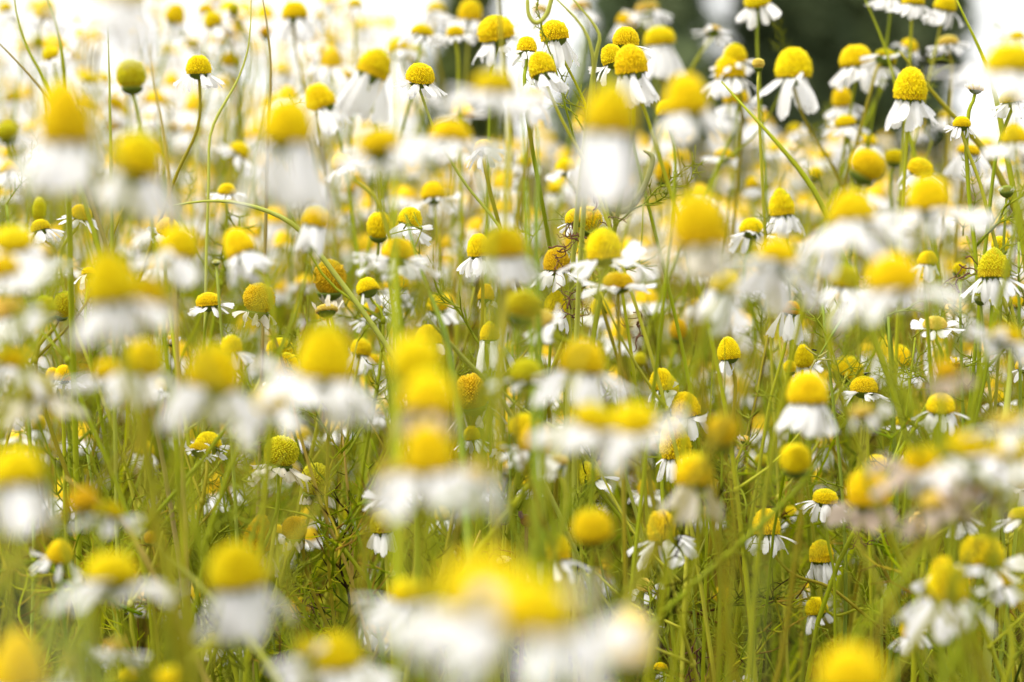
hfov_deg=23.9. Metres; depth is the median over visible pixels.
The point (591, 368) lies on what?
chamomile
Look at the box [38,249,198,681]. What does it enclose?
chamomile
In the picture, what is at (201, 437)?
chamomile
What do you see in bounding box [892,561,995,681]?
chamomile
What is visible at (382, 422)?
chamomile
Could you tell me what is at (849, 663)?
chamomile
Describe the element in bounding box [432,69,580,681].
chamomile
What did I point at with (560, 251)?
dried leaf
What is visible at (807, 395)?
chamomile
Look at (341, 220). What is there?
chamomile
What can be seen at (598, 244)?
chamomile
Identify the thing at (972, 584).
chamomile
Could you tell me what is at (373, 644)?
chamomile
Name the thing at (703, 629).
grass stalk
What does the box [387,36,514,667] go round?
chamomile
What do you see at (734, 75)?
chamomile
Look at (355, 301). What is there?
grass stalk
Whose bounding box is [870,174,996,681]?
chamomile
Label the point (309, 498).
chamomile
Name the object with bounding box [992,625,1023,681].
grass stalk
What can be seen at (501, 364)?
grass stalk
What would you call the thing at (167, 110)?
chamomile
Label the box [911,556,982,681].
chamomile
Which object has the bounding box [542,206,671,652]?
chamomile
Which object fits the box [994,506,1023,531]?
chamomile
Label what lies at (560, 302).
chamomile
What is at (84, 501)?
chamomile
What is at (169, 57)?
chamomile
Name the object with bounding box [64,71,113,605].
chamomile
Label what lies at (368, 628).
grass stalk
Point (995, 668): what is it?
leafy sprig
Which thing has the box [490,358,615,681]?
chamomile
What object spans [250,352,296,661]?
chamomile
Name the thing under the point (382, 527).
chamomile
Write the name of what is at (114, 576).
chamomile
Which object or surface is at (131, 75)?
chamomile
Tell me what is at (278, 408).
chamomile
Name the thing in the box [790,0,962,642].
chamomile
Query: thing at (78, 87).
chamomile
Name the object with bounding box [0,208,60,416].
chamomile
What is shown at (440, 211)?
chamomile
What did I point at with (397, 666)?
grass stalk
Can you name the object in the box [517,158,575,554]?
chamomile
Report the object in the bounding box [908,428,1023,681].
chamomile
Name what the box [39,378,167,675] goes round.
chamomile
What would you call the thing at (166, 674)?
chamomile
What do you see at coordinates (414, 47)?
chamomile
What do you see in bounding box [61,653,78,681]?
chamomile
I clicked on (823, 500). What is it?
chamomile
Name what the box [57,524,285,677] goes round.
chamomile
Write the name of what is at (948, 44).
chamomile
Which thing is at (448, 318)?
chamomile
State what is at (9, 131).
chamomile
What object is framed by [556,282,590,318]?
dried leaf
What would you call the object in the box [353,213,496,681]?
chamomile
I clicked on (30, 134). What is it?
chamomile
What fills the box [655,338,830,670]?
chamomile
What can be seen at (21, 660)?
chamomile
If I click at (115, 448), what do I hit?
grass stalk
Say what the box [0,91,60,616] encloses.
chamomile
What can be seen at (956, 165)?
chamomile
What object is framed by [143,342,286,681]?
chamomile
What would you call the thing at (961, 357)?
leafy sprig
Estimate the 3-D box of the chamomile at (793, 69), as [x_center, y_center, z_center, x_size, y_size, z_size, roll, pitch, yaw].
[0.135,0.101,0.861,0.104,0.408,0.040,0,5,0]
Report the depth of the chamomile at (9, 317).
0.50 m
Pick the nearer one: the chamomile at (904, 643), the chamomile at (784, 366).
the chamomile at (904, 643)
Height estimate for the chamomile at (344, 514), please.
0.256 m
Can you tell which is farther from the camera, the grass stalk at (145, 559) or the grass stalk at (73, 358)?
the grass stalk at (73, 358)
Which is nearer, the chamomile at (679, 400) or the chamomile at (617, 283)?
the chamomile at (617, 283)
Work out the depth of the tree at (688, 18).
23.38 m
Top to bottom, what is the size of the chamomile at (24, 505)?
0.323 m
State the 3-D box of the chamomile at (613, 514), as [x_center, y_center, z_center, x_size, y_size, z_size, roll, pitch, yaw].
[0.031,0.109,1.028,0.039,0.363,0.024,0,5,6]
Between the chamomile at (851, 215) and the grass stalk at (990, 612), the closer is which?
the chamomile at (851, 215)
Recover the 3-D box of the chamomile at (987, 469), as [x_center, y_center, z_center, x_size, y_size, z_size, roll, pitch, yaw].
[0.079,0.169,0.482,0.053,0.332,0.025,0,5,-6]
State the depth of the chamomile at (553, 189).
1.01 m
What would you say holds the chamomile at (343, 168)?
on the ground at (546, 167)
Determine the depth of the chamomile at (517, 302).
0.56 m
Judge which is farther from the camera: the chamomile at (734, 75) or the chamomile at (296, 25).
the chamomile at (296, 25)
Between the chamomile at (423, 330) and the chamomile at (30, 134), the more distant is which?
the chamomile at (30, 134)
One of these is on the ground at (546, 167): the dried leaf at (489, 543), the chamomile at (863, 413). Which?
the chamomile at (863, 413)
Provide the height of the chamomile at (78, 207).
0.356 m
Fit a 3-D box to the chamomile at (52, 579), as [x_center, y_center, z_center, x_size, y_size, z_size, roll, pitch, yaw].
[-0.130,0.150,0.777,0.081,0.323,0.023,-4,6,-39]
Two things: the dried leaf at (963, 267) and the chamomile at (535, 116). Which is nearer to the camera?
the chamomile at (535, 116)
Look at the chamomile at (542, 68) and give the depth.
0.69 m
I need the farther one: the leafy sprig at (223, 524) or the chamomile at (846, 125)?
the chamomile at (846, 125)
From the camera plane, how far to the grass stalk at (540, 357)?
0.59 m
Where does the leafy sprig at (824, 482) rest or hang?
on the ground at (546, 167)
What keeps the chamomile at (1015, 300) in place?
on the ground at (546, 167)
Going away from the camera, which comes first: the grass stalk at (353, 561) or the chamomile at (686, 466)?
the chamomile at (686, 466)
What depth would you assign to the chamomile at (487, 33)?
0.80 m
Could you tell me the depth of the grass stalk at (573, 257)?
0.72 m
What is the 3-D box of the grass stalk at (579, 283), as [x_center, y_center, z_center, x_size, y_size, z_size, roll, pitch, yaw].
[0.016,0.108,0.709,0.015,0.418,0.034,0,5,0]
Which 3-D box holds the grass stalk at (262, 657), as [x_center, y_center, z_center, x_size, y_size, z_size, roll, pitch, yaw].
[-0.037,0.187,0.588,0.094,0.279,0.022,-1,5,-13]
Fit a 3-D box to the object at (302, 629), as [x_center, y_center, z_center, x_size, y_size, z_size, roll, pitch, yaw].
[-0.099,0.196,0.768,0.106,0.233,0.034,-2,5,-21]
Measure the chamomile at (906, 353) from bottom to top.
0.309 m
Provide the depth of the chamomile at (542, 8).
1.01 m
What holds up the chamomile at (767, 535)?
on the ground at (546, 167)
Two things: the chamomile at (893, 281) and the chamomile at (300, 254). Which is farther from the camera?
the chamomile at (300, 254)
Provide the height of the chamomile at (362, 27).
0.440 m
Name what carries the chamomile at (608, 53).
on the ground at (546, 167)
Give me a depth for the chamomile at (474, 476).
0.38 m
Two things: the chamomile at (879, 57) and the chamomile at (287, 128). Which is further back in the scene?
the chamomile at (879, 57)
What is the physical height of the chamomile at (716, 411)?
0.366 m
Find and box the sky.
[0,0,1023,144]
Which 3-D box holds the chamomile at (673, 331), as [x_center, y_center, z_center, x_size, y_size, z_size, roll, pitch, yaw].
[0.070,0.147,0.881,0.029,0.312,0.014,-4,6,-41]
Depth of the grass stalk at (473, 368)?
0.69 m
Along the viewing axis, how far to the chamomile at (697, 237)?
0.43 m
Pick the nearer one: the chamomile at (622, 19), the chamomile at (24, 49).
the chamomile at (622, 19)
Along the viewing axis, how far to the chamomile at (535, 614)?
0.29 m
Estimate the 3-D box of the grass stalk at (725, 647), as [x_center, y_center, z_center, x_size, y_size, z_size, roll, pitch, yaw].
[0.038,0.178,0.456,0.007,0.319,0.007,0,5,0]
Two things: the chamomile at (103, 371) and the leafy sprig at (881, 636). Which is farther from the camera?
the leafy sprig at (881, 636)
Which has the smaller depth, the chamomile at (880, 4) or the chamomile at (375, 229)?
the chamomile at (375, 229)
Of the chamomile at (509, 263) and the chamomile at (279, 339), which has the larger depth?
the chamomile at (279, 339)
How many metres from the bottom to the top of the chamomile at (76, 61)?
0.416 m
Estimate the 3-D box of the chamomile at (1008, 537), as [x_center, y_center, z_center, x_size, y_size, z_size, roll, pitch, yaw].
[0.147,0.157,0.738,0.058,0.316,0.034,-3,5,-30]
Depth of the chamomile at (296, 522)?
0.72 m
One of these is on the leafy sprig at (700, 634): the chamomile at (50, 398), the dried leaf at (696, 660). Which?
the dried leaf at (696, 660)
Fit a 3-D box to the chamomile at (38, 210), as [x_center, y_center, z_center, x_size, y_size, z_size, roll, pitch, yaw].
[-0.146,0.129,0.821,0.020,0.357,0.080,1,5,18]
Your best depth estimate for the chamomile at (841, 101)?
0.94 m
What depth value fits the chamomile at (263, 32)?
0.94 m
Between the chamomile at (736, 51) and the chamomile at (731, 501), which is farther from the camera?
the chamomile at (736, 51)
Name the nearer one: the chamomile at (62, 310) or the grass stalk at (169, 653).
the grass stalk at (169, 653)
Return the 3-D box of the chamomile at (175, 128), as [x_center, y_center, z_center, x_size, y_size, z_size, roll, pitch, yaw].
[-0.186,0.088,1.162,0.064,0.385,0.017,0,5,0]
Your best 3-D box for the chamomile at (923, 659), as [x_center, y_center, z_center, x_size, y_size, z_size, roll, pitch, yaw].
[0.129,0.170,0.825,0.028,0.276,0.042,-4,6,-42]
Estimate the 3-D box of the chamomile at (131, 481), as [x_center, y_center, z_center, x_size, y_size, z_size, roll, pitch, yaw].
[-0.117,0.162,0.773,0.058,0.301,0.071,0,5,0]
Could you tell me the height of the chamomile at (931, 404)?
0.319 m
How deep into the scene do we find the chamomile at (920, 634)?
0.50 m
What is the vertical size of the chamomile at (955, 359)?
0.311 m
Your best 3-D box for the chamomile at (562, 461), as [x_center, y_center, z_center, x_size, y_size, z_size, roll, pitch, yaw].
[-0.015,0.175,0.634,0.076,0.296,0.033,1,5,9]
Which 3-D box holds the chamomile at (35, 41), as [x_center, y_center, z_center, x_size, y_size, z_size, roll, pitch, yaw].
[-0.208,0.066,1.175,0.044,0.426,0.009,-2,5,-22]
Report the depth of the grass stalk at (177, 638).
0.44 m
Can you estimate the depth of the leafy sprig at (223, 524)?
0.72 m
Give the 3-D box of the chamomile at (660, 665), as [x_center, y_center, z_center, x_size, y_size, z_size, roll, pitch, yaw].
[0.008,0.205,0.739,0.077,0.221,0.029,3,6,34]
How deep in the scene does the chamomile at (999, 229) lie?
0.86 m
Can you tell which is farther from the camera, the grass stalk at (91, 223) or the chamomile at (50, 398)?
the grass stalk at (91, 223)
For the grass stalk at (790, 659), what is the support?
on the ground at (546, 167)
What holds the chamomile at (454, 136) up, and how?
on the ground at (546, 167)
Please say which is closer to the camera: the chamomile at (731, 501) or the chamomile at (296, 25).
the chamomile at (731, 501)
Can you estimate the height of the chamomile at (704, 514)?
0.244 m
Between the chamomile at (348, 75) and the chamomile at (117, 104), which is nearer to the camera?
the chamomile at (348, 75)
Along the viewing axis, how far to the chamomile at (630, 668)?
0.43 m
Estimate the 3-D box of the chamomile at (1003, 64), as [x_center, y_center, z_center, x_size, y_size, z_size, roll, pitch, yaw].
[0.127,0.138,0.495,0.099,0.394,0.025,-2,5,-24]
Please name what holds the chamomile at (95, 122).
on the ground at (546, 167)
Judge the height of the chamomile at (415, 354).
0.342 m
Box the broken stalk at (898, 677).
[805,295,900,681]
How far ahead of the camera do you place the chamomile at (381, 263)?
0.62 m
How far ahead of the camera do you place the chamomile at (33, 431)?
0.83 m
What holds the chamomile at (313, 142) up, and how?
on the ground at (546, 167)
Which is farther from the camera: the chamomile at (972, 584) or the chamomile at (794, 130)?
the chamomile at (794, 130)
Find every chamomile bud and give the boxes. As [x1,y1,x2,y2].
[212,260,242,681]
[502,556,510,681]
[969,185,1014,670]
[974,295,1011,681]
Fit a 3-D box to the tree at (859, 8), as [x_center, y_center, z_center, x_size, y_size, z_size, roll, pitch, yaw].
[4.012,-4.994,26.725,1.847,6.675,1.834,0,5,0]
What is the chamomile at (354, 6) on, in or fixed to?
on the ground at (546, 167)
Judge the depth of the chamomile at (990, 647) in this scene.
0.65 m
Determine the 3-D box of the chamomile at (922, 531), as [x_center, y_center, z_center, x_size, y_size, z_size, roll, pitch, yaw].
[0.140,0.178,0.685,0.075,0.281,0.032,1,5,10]
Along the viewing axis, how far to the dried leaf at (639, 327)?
0.73 m
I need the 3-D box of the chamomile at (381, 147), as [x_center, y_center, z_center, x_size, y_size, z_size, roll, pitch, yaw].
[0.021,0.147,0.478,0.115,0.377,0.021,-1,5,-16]
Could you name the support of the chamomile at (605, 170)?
on the ground at (546, 167)
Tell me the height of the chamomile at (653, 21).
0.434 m
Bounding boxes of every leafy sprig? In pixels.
[0,129,90,638]
[62,383,179,637]
[170,417,283,666]
[201,537,333,681]
[453,310,566,672]
[454,359,547,661]
[643,535,763,681]
[773,242,874,645]
[812,510,970,681]
[819,270,971,680]
[872,312,1010,681]
[889,227,1023,642]
[924,539,1023,681]
[960,220,1023,681]
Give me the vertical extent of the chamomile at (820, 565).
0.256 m
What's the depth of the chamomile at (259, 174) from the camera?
1.08 m
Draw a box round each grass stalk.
[0,44,181,590]
[0,64,189,681]
[0,584,66,681]
[14,0,144,435]
[46,0,84,680]
[48,454,68,651]
[64,476,210,681]
[107,40,120,671]
[150,62,190,592]
[151,452,174,665]
[155,544,280,681]
[169,428,198,673]
[173,199,496,666]
[201,0,251,679]
[252,0,271,680]
[267,507,438,678]
[269,516,292,657]
[333,444,387,671]
[342,438,353,621]
[360,492,370,661]
[388,2,404,681]
[405,214,476,681]
[409,300,618,680]
[415,495,422,681]
[476,358,707,666]
[487,0,512,681]
[514,1,539,574]
[526,0,552,24]
[534,124,547,645]
[556,0,595,681]
[563,0,600,673]
[604,150,654,213]
[673,529,709,681]
[691,354,703,681]
[701,354,712,681]
[716,335,724,681]
[721,81,956,681]
[722,450,734,681]
[726,359,745,681]
[736,513,797,681]
[751,631,754,681]
[753,325,768,681]
[865,0,962,681]
[899,51,1013,209]
[956,0,1023,267]
[964,359,1014,539]
[983,350,1011,674]
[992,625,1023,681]
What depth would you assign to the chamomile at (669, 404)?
0.77 m
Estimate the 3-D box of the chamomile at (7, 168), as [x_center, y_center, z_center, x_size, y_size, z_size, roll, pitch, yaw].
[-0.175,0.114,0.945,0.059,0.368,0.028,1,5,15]
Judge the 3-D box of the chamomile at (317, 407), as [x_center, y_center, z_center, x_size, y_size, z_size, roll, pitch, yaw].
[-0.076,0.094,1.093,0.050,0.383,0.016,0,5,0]
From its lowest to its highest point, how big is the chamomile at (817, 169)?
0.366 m
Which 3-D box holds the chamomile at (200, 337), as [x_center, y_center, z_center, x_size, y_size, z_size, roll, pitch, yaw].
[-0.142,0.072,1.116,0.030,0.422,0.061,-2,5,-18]
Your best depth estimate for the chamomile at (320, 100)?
0.85 m
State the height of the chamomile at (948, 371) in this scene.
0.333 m
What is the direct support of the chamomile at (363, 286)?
on the ground at (546, 167)
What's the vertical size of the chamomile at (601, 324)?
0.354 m
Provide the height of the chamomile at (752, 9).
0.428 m
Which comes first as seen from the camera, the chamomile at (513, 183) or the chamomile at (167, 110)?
the chamomile at (513, 183)
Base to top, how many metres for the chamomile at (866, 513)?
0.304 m
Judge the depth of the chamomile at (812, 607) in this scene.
0.75 m
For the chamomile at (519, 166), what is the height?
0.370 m
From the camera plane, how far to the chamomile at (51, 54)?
0.89 m
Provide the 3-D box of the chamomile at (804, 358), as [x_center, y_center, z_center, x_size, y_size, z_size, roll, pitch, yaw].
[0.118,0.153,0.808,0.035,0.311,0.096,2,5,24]
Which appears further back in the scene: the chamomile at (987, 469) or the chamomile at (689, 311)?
the chamomile at (689, 311)
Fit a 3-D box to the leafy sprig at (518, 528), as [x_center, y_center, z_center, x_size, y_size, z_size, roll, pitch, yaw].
[-0.001,0.150,0.775,0.044,0.322,0.029,1,5,10]
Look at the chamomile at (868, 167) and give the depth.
0.61 m
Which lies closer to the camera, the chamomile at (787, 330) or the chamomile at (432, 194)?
the chamomile at (787, 330)
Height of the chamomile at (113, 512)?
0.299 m
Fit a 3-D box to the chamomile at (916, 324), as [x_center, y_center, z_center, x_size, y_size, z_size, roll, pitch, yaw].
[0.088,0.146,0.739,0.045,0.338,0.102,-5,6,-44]
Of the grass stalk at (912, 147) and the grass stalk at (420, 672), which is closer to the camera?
the grass stalk at (420, 672)
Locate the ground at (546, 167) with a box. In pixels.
[0,145,1023,681]
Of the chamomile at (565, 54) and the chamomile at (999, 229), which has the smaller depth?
the chamomile at (565, 54)
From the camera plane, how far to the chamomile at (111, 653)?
0.50 m
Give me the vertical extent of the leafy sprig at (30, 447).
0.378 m
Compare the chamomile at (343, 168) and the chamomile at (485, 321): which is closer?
the chamomile at (343, 168)
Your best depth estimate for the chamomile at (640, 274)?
0.94 m
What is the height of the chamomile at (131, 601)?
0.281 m
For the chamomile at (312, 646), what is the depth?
0.43 m
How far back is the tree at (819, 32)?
24.45 m
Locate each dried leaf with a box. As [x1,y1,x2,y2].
[292,583,335,619]
[477,536,513,553]
[548,239,577,277]
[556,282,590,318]
[557,221,586,253]
[596,215,629,230]
[620,311,645,352]
[646,628,723,681]
[845,526,874,549]
[941,256,980,293]
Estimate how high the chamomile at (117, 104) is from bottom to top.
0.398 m
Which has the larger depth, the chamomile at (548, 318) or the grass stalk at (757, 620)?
the chamomile at (548, 318)
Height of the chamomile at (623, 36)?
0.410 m
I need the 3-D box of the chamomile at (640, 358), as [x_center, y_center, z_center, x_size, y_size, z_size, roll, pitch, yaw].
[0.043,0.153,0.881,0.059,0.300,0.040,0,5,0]
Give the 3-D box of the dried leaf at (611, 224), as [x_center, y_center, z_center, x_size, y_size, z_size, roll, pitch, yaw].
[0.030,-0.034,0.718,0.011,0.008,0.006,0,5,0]
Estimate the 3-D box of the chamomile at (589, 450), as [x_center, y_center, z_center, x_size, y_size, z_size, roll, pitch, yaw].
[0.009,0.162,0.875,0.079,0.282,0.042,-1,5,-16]
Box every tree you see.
[413,0,520,173]
[540,0,759,182]
[714,0,862,180]
[840,0,908,146]
[863,0,986,181]
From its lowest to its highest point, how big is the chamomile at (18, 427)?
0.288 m
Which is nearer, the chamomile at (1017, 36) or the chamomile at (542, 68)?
the chamomile at (542, 68)
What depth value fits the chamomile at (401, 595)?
0.47 m
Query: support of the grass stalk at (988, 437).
on the ground at (546, 167)
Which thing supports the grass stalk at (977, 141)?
on the ground at (546, 167)
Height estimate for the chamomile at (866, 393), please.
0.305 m
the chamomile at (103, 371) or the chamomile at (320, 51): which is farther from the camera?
the chamomile at (320, 51)
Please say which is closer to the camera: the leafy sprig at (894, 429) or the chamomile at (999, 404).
the leafy sprig at (894, 429)
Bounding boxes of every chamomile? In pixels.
[0,0,1023,681]
[0,2,23,213]
[0,80,101,440]
[0,85,112,354]
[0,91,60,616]
[0,121,31,394]
[0,161,108,542]
[0,183,150,681]
[0,196,99,665]
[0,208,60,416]
[0,254,53,640]
[0,297,102,681]
[0,338,178,581]
[0,347,66,632]
[0,372,86,596]
[0,413,32,635]
[0,416,48,568]
[0,446,82,681]
[0,630,46,681]
[3,219,63,449]
[4,323,69,646]
[5,42,39,119]
[11,243,77,392]
[14,267,141,679]
[17,126,133,650]
[20,0,67,634]
[29,287,190,677]
[29,539,82,653]
[31,34,102,490]
[33,207,139,679]
[34,47,139,652]
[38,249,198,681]
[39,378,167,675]
[41,121,127,657]
[42,0,311,681]
[48,553,187,681]
[50,105,132,620]
[54,364,91,666]
[57,204,201,669]
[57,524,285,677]
[58,49,100,527]
[60,360,131,678]
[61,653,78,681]
[62,96,332,681]
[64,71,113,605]
[67,55,224,638]
[68,487,104,681]
[68,500,144,681]
[69,295,334,647]
[75,73,215,577]
[77,430,173,629]
[86,602,194,681]
[91,130,234,681]
[92,104,125,605]
[96,141,250,649]
[97,94,138,440]
[99,435,308,681]
[107,2,189,463]
[109,392,215,678]
[116,59,255,661]
[117,668,138,681]
[123,101,179,478]
[127,478,188,675]
[128,328,307,681]
[129,122,187,467]
[131,225,254,681]
[131,274,179,681]
[134,442,218,681]
[135,39,216,551]
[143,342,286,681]
[144,313,305,664]
[146,217,266,681]
[146,491,320,681]
[157,666,189,681]
[167,11,330,523]
[176,168,257,555]
[179,37,229,578]
[187,2,250,544]
[187,3,252,655]
[187,292,234,649]
[187,385,334,672]
[191,551,227,681]
[192,207,329,641]
[195,541,297,681]
[198,16,254,542]
[198,320,379,681]
[199,45,241,618]
[201,42,254,335]
[205,160,274,663]
[208,43,349,624]
[211,51,319,639]
[213,65,297,623]
[218,227,287,681]
[231,27,271,540]
[232,282,530,670]
[237,337,373,629]
[239,259,406,669]
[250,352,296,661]
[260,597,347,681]
[267,299,344,679]
[268,637,326,681]
[269,0,368,672]
[270,11,326,563]
[273,41,330,351]
[273,69,357,558]
[277,183,363,655]
[277,632,403,681]
[278,273,452,637]
[279,381,390,674]
[281,274,455,604]
[283,90,389,669]
[284,483,420,661]
[297,204,372,582]
[300,463,335,633]
[302,138,388,663]
[304,82,425,632]
[304,212,440,645]
[305,423,501,681]
[309,24,448,662]
[320,0,384,575]
[325,153,434,681]
[331,206,444,541]
[332,44,425,650]
[333,128,569,681]
[334,48,390,367]
[337,505,385,551]
[349,119,504,637]
[349,301,449,661]
[350,21,434,328]
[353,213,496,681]
[353,237,441,609]
[353,577,436,681]
[361,622,412,667]
[362,345,438,675]
[363,404,465,681]
[369,509,390,597]
[371,462,429,681]
[372,551,599,681]
[375,277,547,553]
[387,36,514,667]
[387,207,579,655]
[389,227,571,670]
[389,334,512,681]
[392,63,689,666]
[397,369,456,668]
[403,181,460,577]
[404,285,651,652]
[405,88,549,667]
[409,410,528,681]
[410,25,474,665]
[418,1,480,654]
[418,325,613,681]
[418,447,606,667]
[420,236,521,559]
[420,574,643,681]
[430,426,488,657]
[431,171,519,541]
[431,225,543,681]
[431,502,548,609]
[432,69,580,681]
[433,373,507,680]
[433,463,503,681]
[437,194,465,372]
[443,0,500,550]
[445,446,629,681]
[454,290,617,577]
[465,139,611,582]
[466,191,729,647]
[472,15,558,550]
[476,323,572,680]
[477,0,599,669]
[486,391,627,607]
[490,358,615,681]
[494,79,637,681]
[502,420,602,681]
[503,289,564,681]
[504,204,665,681]
[505,36,570,509]
[507,400,705,656]
[508,413,556,651]
[511,155,580,586]
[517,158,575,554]
[518,402,646,681]
[519,24,732,680]
[519,210,611,587]
[520,0,705,527]
[522,4,614,673]
[522,51,753,681]
[532,247,585,627]
[532,338,637,578]
[539,19,690,677]
[540,511,688,654]
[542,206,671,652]
[546,13,636,525]
[547,182,620,540]
[548,454,605,681]
[551,352,706,674]
[557,227,655,647]
[560,400,691,681]
[565,482,699,681]
[571,507,628,681]
[574,237,818,681]
[578,461,658,681]
[580,271,656,681]
[586,203,631,620]
[586,401,693,681]
[601,147,737,604]
[607,336,746,678]
[608,608,652,681]
[609,371,838,669]
[612,26,731,681]
[612,367,678,679]
[614,44,800,681]
[615,13,790,681]
[618,100,682,681]
[622,1,671,566]
[627,254,771,681]
[627,482,746,679]
[634,0,751,657]
[634,470,731,681]
[636,626,687,681]
[645,271,750,681]
[651,160,765,681]
[653,662,667,681]
[654,73,833,681]
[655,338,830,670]
[655,375,773,681]
[657,148,886,681]
[658,452,722,681]
[667,319,722,679]
[671,391,764,681]
[676,301,803,681]
[685,245,799,679]
[694,507,793,643]
[695,74,862,646]
[698,246,770,676]
[698,278,819,669]
[699,124,812,639]
[700,90,776,666]
[702,169,803,681]
[709,43,822,680]
[709,413,738,681]
[710,166,822,648]
[712,38,921,639]
[725,0,840,681]
[728,217,919,681]
[745,158,856,641]
[745,294,902,681]
[746,508,943,678]
[749,213,822,664]
[750,47,1022,657]
[752,58,865,681]
[758,102,883,649]
[759,48,899,678]
[762,143,817,626]
[763,506,909,681]
[764,569,879,681]
[766,454,886,665]
[773,443,811,681]
[789,44,886,679]
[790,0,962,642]
[790,276,865,639]
[792,344,858,654]
[794,190,1023,604]
[796,488,935,677]
[802,115,945,664]
[805,268,971,681]
[806,539,991,676]
[811,148,855,597]
[816,644,886,681]
[817,264,959,681]
[823,356,978,681]
[824,87,884,603]
[826,467,936,676]
[827,143,988,645]
[829,0,901,646]
[829,344,923,643]
[831,253,1023,518]
[831,418,919,668]
[842,35,969,642]
[844,376,890,653]
[845,360,983,645]
[847,361,1023,681]
[849,66,937,677]
[850,400,991,681]
[852,520,887,631]
[867,250,984,677]
[867,444,980,650]
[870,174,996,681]
[871,322,1023,651]
[873,483,1023,681]
[875,491,945,669]
[881,157,933,674]
[883,149,974,664]
[884,0,959,678]
[884,82,1023,675]
[887,446,1004,681]
[888,351,1023,681]
[889,624,931,681]
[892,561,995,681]
[901,487,986,681]
[908,111,953,649]
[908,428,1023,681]
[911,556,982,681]
[919,553,930,681]
[921,164,1018,681]
[927,41,1023,231]
[927,124,1023,674]
[944,116,1023,681]
[945,247,1023,681]
[945,509,1023,681]
[946,482,1023,681]
[950,357,968,665]
[951,216,1021,331]
[952,344,1023,681]
[953,90,1023,644]
[954,154,1012,325]
[957,295,1023,681]
[957,534,1020,679]
[963,411,1023,602]
[971,566,1020,681]
[982,391,1023,555]
[984,19,1023,403]
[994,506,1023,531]
[1015,584,1023,615]
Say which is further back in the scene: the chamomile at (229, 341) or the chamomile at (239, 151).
the chamomile at (239, 151)
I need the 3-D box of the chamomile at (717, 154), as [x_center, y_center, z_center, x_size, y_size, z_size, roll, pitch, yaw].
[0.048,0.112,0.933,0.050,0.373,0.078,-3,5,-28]
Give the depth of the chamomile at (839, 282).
0.59 m
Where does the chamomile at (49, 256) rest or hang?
on the ground at (546, 167)
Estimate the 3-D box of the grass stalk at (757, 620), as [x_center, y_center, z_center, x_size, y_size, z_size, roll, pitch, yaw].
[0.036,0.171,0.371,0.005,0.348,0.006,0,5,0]
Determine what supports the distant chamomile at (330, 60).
on the ground at (546, 167)
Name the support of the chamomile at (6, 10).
on the ground at (546, 167)
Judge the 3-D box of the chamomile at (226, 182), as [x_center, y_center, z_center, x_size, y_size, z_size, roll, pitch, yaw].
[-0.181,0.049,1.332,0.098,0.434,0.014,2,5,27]
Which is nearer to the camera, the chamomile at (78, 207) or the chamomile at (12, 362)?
the chamomile at (12, 362)
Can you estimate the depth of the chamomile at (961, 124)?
0.72 m
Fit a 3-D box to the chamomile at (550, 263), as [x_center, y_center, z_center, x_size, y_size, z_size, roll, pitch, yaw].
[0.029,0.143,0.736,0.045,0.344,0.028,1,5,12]
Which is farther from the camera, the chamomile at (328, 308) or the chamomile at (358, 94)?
the chamomile at (358, 94)
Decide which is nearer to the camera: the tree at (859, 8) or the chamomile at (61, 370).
the chamomile at (61, 370)
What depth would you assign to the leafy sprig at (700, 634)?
0.72 m
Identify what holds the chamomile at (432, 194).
on the ground at (546, 167)
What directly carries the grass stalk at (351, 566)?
on the ground at (546, 167)
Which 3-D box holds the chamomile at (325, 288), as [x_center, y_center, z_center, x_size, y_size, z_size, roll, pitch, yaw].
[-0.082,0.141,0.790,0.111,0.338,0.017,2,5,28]
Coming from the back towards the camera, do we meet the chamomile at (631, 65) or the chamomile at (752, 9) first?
the chamomile at (752, 9)
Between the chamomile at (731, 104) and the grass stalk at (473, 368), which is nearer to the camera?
the grass stalk at (473, 368)
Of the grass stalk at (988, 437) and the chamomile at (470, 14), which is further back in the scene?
the chamomile at (470, 14)
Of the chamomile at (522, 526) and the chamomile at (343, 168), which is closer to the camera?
the chamomile at (343, 168)
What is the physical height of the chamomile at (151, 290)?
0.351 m
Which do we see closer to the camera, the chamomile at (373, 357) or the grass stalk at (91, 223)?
the grass stalk at (91, 223)
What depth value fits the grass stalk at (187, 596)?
0.58 m
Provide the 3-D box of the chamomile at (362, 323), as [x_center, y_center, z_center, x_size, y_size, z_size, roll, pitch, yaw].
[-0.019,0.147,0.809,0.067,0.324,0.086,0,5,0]
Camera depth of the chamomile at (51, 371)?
0.76 m
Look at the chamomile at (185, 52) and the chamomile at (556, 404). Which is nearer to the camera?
the chamomile at (556, 404)
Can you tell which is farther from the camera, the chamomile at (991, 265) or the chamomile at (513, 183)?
the chamomile at (513, 183)
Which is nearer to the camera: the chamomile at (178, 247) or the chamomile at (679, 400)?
the chamomile at (178, 247)
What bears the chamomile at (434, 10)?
on the ground at (546, 167)
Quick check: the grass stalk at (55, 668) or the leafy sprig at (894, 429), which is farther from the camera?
the leafy sprig at (894, 429)
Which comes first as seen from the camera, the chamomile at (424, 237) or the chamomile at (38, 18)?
the chamomile at (424, 237)
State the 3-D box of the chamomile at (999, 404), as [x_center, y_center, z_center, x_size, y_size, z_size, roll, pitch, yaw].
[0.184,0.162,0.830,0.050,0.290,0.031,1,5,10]
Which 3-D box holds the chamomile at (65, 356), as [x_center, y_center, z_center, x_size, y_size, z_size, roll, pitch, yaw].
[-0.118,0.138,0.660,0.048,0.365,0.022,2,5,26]
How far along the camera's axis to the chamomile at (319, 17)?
1.15 m
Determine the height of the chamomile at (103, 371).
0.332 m

